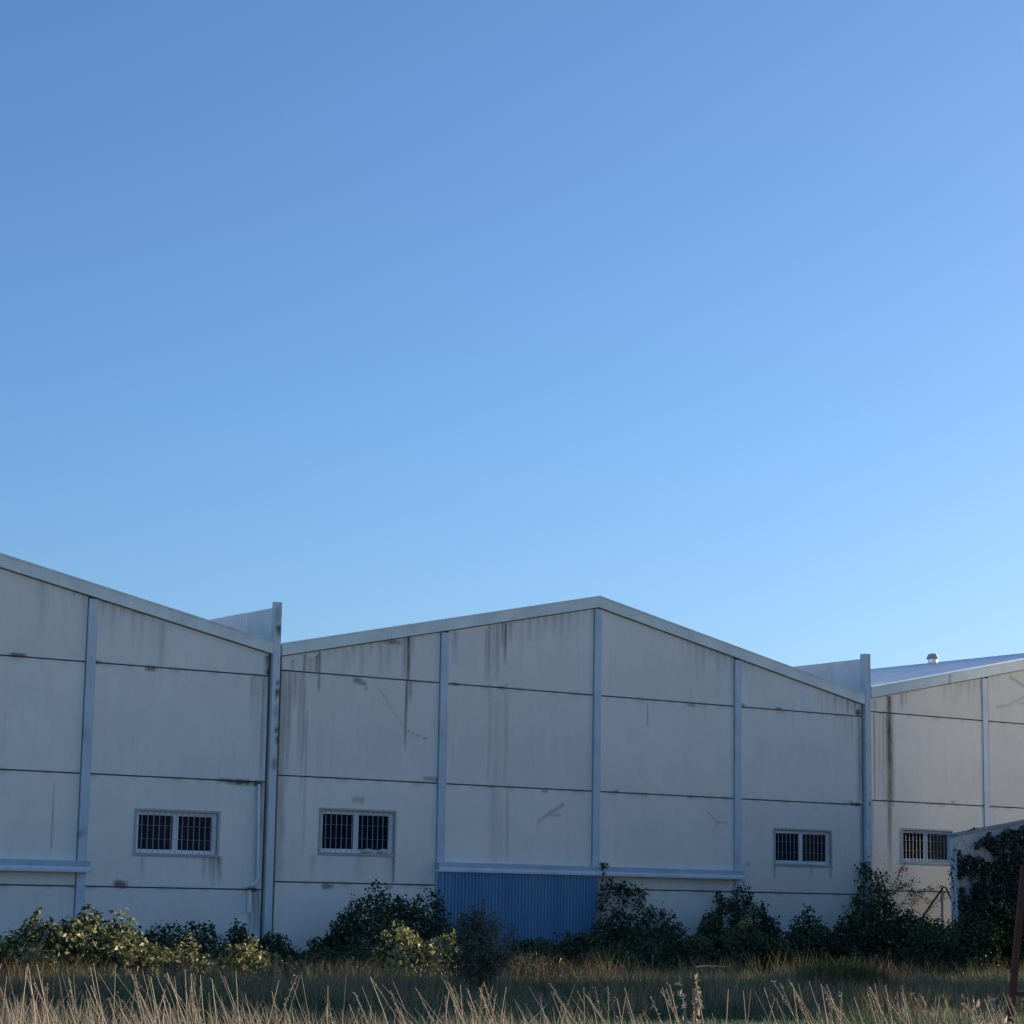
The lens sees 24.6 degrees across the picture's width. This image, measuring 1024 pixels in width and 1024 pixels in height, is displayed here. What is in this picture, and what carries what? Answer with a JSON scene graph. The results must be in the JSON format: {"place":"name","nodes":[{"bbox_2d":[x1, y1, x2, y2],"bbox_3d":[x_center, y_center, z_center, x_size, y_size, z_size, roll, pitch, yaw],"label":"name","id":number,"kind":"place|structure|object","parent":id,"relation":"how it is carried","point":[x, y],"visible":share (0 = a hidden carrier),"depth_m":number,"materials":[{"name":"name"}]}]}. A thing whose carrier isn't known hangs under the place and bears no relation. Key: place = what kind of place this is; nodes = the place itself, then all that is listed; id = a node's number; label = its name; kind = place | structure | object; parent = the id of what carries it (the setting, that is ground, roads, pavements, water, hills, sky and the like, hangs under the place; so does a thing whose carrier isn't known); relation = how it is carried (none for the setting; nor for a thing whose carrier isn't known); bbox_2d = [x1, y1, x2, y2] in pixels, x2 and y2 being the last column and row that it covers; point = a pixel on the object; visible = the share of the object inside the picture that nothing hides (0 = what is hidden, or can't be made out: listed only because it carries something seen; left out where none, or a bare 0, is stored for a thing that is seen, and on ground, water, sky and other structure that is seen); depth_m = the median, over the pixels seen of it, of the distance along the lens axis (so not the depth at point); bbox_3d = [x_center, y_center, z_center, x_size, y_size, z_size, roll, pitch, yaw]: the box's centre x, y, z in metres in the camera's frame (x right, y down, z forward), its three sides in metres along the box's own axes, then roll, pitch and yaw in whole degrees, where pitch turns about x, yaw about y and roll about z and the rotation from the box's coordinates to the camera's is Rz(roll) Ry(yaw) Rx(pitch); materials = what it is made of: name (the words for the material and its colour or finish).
{"place":"outdoors","nodes":[
{"label":"outdoors","id":0,"kind":"place"},
{"bbox_2d":[0,989,770,1023],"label":"dry grass","id":1,"kind":"structure","parent":0,"point":[86,1017],"depth_m":19.37,"materials":[{"name":"plant"}]},
{"bbox_2d":[0,0,1023,668],"label":"sky","id":2,"kind":"structure","parent":0,"point":[706,317],"materials":[{"name":"blue"}]},
{"bbox_2d":[0,966,1023,1023],"bbox_3d":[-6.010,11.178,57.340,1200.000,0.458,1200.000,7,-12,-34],"label":"ground","id":3,"kind":"structure","parent":0,"point":[760,1022],"depth_m":37.19,"materials":[{"name":"green plant"}]},
{"bbox_2d":[0,902,159,979],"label":"bramble bush","id":4,"kind":"object","parent":3,"relation":"on","point":[64,943],"visible":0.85,"depth_m":48.57,"materials":[{"name":"green plant"}]},
{"bbox_2d":[71,912,101,971],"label":"bramble bush","id":5,"kind":"object","parent":3,"relation":"on","point":[80,919],"visible":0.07,"depth_m":49.69,"materials":[{"name":"green plant"}]},
{"bbox_2d":[0,553,273,968],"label":"warehouse","id":6,"kind":"structure","parent":3,"relation":"on","point":[133,750],"depth_m":55.95,"materials":[{"name":"paint"}]},
{"bbox_2d":[133,808,219,857],"bbox_3d":[-8.076,7.722,56.490,2.280,1.117,0.158,7,-12,-34],"label":"window","id":7,"kind":"structure","parent":6,"relation":"in","point":[174,833],"depth_m":56.51,"materials":[{"name":"white metal"}]},
{"bbox_2d":[133,920,229,958],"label":"bramble bush","id":8,"kind":"object","parent":3,"relation":"on","point":[202,940],"visible":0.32,"depth_m":53.89,"materials":[{"name":"green plant"}]},
{"bbox_2d":[122,930,274,979],"bbox_3d":[-6.771,9.617,50.642,3.282,1.213,1.623,7,-12,-34],"label":"bramble bush","id":9,"kind":"object","parent":3,"relation":"on","point":[229,954],"visible":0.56,"depth_m":50.59,"materials":[{"name":"green plant"}]},
{"bbox_2d":[217,918,267,971],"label":"bramble bush","id":10,"kind":"object","parent":3,"relation":"on","point":[239,934],"visible":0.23,"depth_m":55.04,"materials":[{"name":"green plant"}]},
{"bbox_2d":[211,602,281,949],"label":"party wall","id":11,"kind":"structure","parent":3,"relation":"on","point":[266,623],"depth_m":58.28,"materials":[{"name":"paint"}]},
{"bbox_2d":[249,930,302,970],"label":"bramble bush","id":12,"kind":"object","parent":3,"relation":"on","point":[280,944],"visible":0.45,"depth_m":55.56,"materials":[{"name":"green plant"}]},
{"bbox_2d":[290,929,347,970],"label":"bramble bush","id":13,"kind":"object","parent":3,"relation":"on","point":[319,945],"visible":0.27,"depth_m":55.99,"materials":[{"name":"green plant"}]},
{"bbox_2d":[317,878,459,970],"bbox_3d":[-2.863,10.140,57.261,3.919,2.414,2.745,7,-12,-34],"label":"bramble bush","id":14,"kind":"object","parent":3,"relation":"on","point":[350,928],"visible":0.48,"depth_m":56.85,"materials":[{"name":"green plant"}]},
{"bbox_2d":[0,955,817,988],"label":"dry weeds","id":15,"kind":"object","parent":3,"relation":"on","point":[330,979],"visible":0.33,"depth_m":49.83,"materials":[{"name":"plant"}]},
{"bbox_2d":[370,920,464,979],"bbox_3d":[-2.060,10.007,53.410,2.368,1.456,1.617,7,-12,-34],"label":"bramble bush","id":16,"kind":"object","parent":3,"relation":"on","point":[410,944],"visible":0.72,"depth_m":52.96,"materials":[{"name":"green plant"}]},
{"bbox_2d":[429,900,529,993],"bbox_3d":[-0.518,8.411,45.343,1.827,1.835,2.111,7,-12,-34],"label":"slender shrub","id":17,"kind":"object","parent":3,"relation":"on","point":[476,948],"visible":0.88,"depth_m":45.10,"materials":[{"name":"green plant"}]},
{"bbox_2d":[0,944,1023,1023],"bbox_3d":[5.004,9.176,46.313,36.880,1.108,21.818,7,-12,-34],"label":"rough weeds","id":18,"kind":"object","parent":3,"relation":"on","point":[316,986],"visible":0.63,"depth_m":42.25,"materials":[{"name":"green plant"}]},
{"bbox_2d":[0,963,1023,1023],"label":"tall stalks","id":19,"kind":"object","parent":3,"relation":"on","point":[238,1018],"visible":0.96,"depth_m":11.25,"materials":[{"name":"plant"}]},
{"bbox_2d":[33,971,1020,1023],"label":"seed heads","id":20,"kind":"object","parent":19,"relation":"attached to","point":[481,1012],"visible":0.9,"depth_m":12.07,"materials":[{"name":"beige plant"}]},
{"bbox_2d":[2,938,1023,978],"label":"undergrowth","id":21,"kind":"object","parent":3,"relation":"on","point":[327,952],"visible":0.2,"depth_m":57.97,"materials":[{"name":"green plant"}]},
{"bbox_2d":[498,954,581,981],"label":"bush","id":22,"kind":"object","parent":3,"relation":"on","point":[540,962],"visible":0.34,"depth_m":54.41,"materials":[{"name":"green plant"}]},
{"bbox_2d":[519,962,582,979],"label":"grass clump","id":23,"kind":"object","parent":3,"relation":"on","point":[560,962],"visible":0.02,"depth_m":57.33,"materials":[{"name":"green plant"}]},
{"bbox_2d":[502,929,611,967],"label":"bramble bush","id":24,"kind":"object","parent":3,"relation":"on","point":[574,946],"visible":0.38,"depth_m":59.31,"materials":[{"name":"green plant"}]},
{"bbox_2d":[271,596,864,955],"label":"warehouse","id":25,"kind":"structure","parent":3,"relation":"on","point":[527,769],"depth_m":63.08,"materials":[{"name":"paint"}]},
{"bbox_2d":[318,807,396,856],"bbox_3d":[-3.924,8.093,59.354,2.270,1.167,0.158,7,-12,-34],"label":"window","id":26,"kind":"structure","parent":25,"relation":"in","point":[350,832],"depth_m":59.36,"materials":[{"name":"white metal"}]},
{"bbox_2d":[362,849,373,852],"bbox_3d":[-3.647,8.575,59.413,0.353,0.128,0.065,7,-12,-34],"label":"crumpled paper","id":27,"kind":"object","parent":25,"relation":"on","point":[367,851],"visible":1,"depth_m":59.39,"materials":[{"name":"white paper"}]},
{"bbox_2d":[378,849,389,853],"bbox_3d":[-3.254,8.624,59.678,0.364,0.138,0.060,7,-12,-34],"label":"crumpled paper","id":28,"kind":"object","parent":25,"relation":"on","point":[383,851],"visible":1,"depth_m":59.65,"materials":[{"name":"white paper"}]},
{"bbox_2d":[436,872,597,955],"bbox_3d":[0.160,10.906,61.600,5.060,2.806,0.198,7,-12,-34],"label":"corrugated door","id":29,"kind":"structure","parent":25,"relation":"in","point":[543,905],"depth_m":61.73,"materials":[{"name":"blue metal"}]},
{"bbox_2d":[599,862,609,879],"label":"climbing vine","id":30,"kind":"object","parent":25,"relation":"attached to","point":[603,867],"visible":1,"depth_m":63.21,"materials":[{"name":"green plant"}]},
{"bbox_2d":[591,877,676,925],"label":"climbing vine","id":31,"kind":"object","parent":25,"relation":"attached to","point":[627,891],"visible":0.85,"depth_m":63.48,"materials":[{"name":"green plant"}]},
{"bbox_2d":[712,890,766,920],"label":"climbing vine","id":32,"kind":"object","parent":25,"relation":"attached to","point":[721,898],"visible":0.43,"depth_m":65.70,"materials":[{"name":"green plant"}]},
{"bbox_2d":[773,828,832,866],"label":"window","id":33,"kind":"structure","parent":25,"relation":"in","point":[803,847],"depth_m":67.76,"materials":[{"name":"white metal"}]},
{"bbox_2d":[589,904,692,973],"bbox_3d":[3.264,11.311,61.860,3.730,1.996,1.869,7,-12,-34],"label":"bramble bush","id":34,"kind":"object","parent":3,"relation":"on","point":[625,932],"visible":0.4,"depth_m":61.63,"materials":[{"name":"green plant"}]},
{"bbox_2d":[674,973,704,1023],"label":"dry weed","id":35,"kind":"object","parent":3,"relation":"on","point":[695,1004],"visible":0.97,"depth_m":12.73,"materials":[{"name":"beige plant"}]},
{"bbox_2d":[602,921,808,977],"bbox_3d":[4.945,11.352,60.837,6.162,1.599,2.088,7,-12,-34],"label":"bramble bush","id":36,"kind":"object","parent":3,"relation":"on","point":[709,949],"visible":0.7,"depth_m":60.54,"materials":[{"name":"green plant"}]},
{"bbox_2d":[695,965,727,978],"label":"fallen branch","id":37,"kind":"object","parent":3,"relation":"on","point":[710,966],"visible":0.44,"depth_m":56.96,"materials":[{"name":"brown wood"}]},
{"bbox_2d":[686,882,785,949],"bbox_3d":[6.217,11.385,64.259,3.197,2.557,1.687,7,-12,-34],"label":"bramble bush","id":38,"kind":"object","parent":3,"relation":"on","point":[716,926],"visible":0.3,"depth_m":64.42,"materials":[{"name":"green plant"}]},
{"bbox_2d":[718,914,765,967],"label":"bramble bush","id":39,"kind":"object","parent":3,"relation":"on","point":[740,926],"visible":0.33,"depth_m":62.03,"materials":[{"name":"green plant"}]},
{"bbox_2d":[773,903,850,962],"bbox_3d":[8.057,11.736,64.525,2.382,1.971,1.904,7,-12,-34],"label":"bramble bush","id":40,"kind":"object","parent":3,"relation":"on","point":[802,933],"visible":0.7,"depth_m":64.16,"materials":[{"name":"green plant"}]},
{"bbox_2d":[795,654,872,956],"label":"party wall","id":41,"kind":"structure","parent":3,"relation":"on","point":[854,674],"depth_m":69.76,"materials":[{"name":"paint"}]},
{"bbox_2d":[842,855,888,930],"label":"climbing vine","id":42,"kind":"object","parent":41,"relation":"attached to","point":[863,887],"visible":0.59,"depth_m":68.62,"materials":[{"name":"green plant"}]},
{"bbox_2d":[825,882,948,966],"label":"bramble bush","id":43,"kind":"object","parent":3,"relation":"on","point":[893,931],"visible":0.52,"depth_m":65.60,"materials":[{"name":"green plant"}]},
{"bbox_2d":[916,885,950,924],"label":"gate post","id":44,"kind":"object","parent":3,"relation":"on","point":[933,901],"visible":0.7,"depth_m":68.29,"materials":[{"name":"grey metal"}]},
{"bbox_2d":[871,653,1023,956],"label":"warehouse","id":45,"kind":"structure","parent":3,"relation":"on","point":[947,747],"depth_m":71.27,"materials":[{"name":"paint"}]},
{"bbox_2d":[883,863,947,915],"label":"climbing vine","id":46,"kind":"object","parent":45,"relation":"attached to","point":[893,892],"visible":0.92,"depth_m":69.33,"materials":[{"name":"green plant"}]},
{"bbox_2d":[901,828,952,864],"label":"window","id":47,"kind":"structure","parent":45,"relation":"in","point":[931,846],"depth_m":70.58,"materials":[{"name":"white metal"}]},
{"bbox_2d":[884,885,1023,977],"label":"bramble bush","id":48,"kind":"object","parent":3,"relation":"on","point":[989,925],"visible":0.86,"depth_m":63.57,"materials":[{"name":"green plant"}]},
{"bbox_2d":[922,990,1023,1023],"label":"dry weed","id":49,"kind":"object","parent":3,"relation":"on","point":[980,1020],"visible":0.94,"depth_m":11.76,"materials":[{"name":"beige plant"}]},
{"bbox_2d":[960,993,1004,1023],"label":"dry weed","id":50,"kind":"object","parent":3,"relation":"on","point":[976,1006],"visible":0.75,"depth_m":12.26,"materials":[{"name":"beige plant"}]},
{"bbox_2d":[947,820,1023,974],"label":"boundary wall","id":51,"kind":"structure","parent":3,"relation":"on","point":[969,837],"depth_m":65.95,"materials":[{"name":"white paint"}]},
{"bbox_2d":[948,827,976,922],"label":"climbing vine","id":52,"kind":"object","parent":51,"relation":"attached to","point":[951,873],"visible":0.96,"depth_m":65.30,"materials":[{"name":"green plant"}]},
{"bbox_2d":[952,825,1023,971],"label":"ivy plant","id":53,"kind":"object","parent":51,"relation":"attached to","point":[979,887],"visible":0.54,"depth_m":66.13,"materials":[{"name":"green plant"}]},
{"bbox_2d":[1006,864,1023,1022],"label":"steel trestle","id":54,"kind":"object","parent":3,"relation":"on","point":[1013,992],"visible":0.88,"depth_m":13.76,"materials":[{"name":"metal"}]},
{"bbox_2d":[784,955,895,990],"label":"grass clump","id":55,"kind":"object","parent":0,"point":[821,970],"visible":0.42,"depth_m":53.40,"materials":[{"name":"green plant"}]}
]}

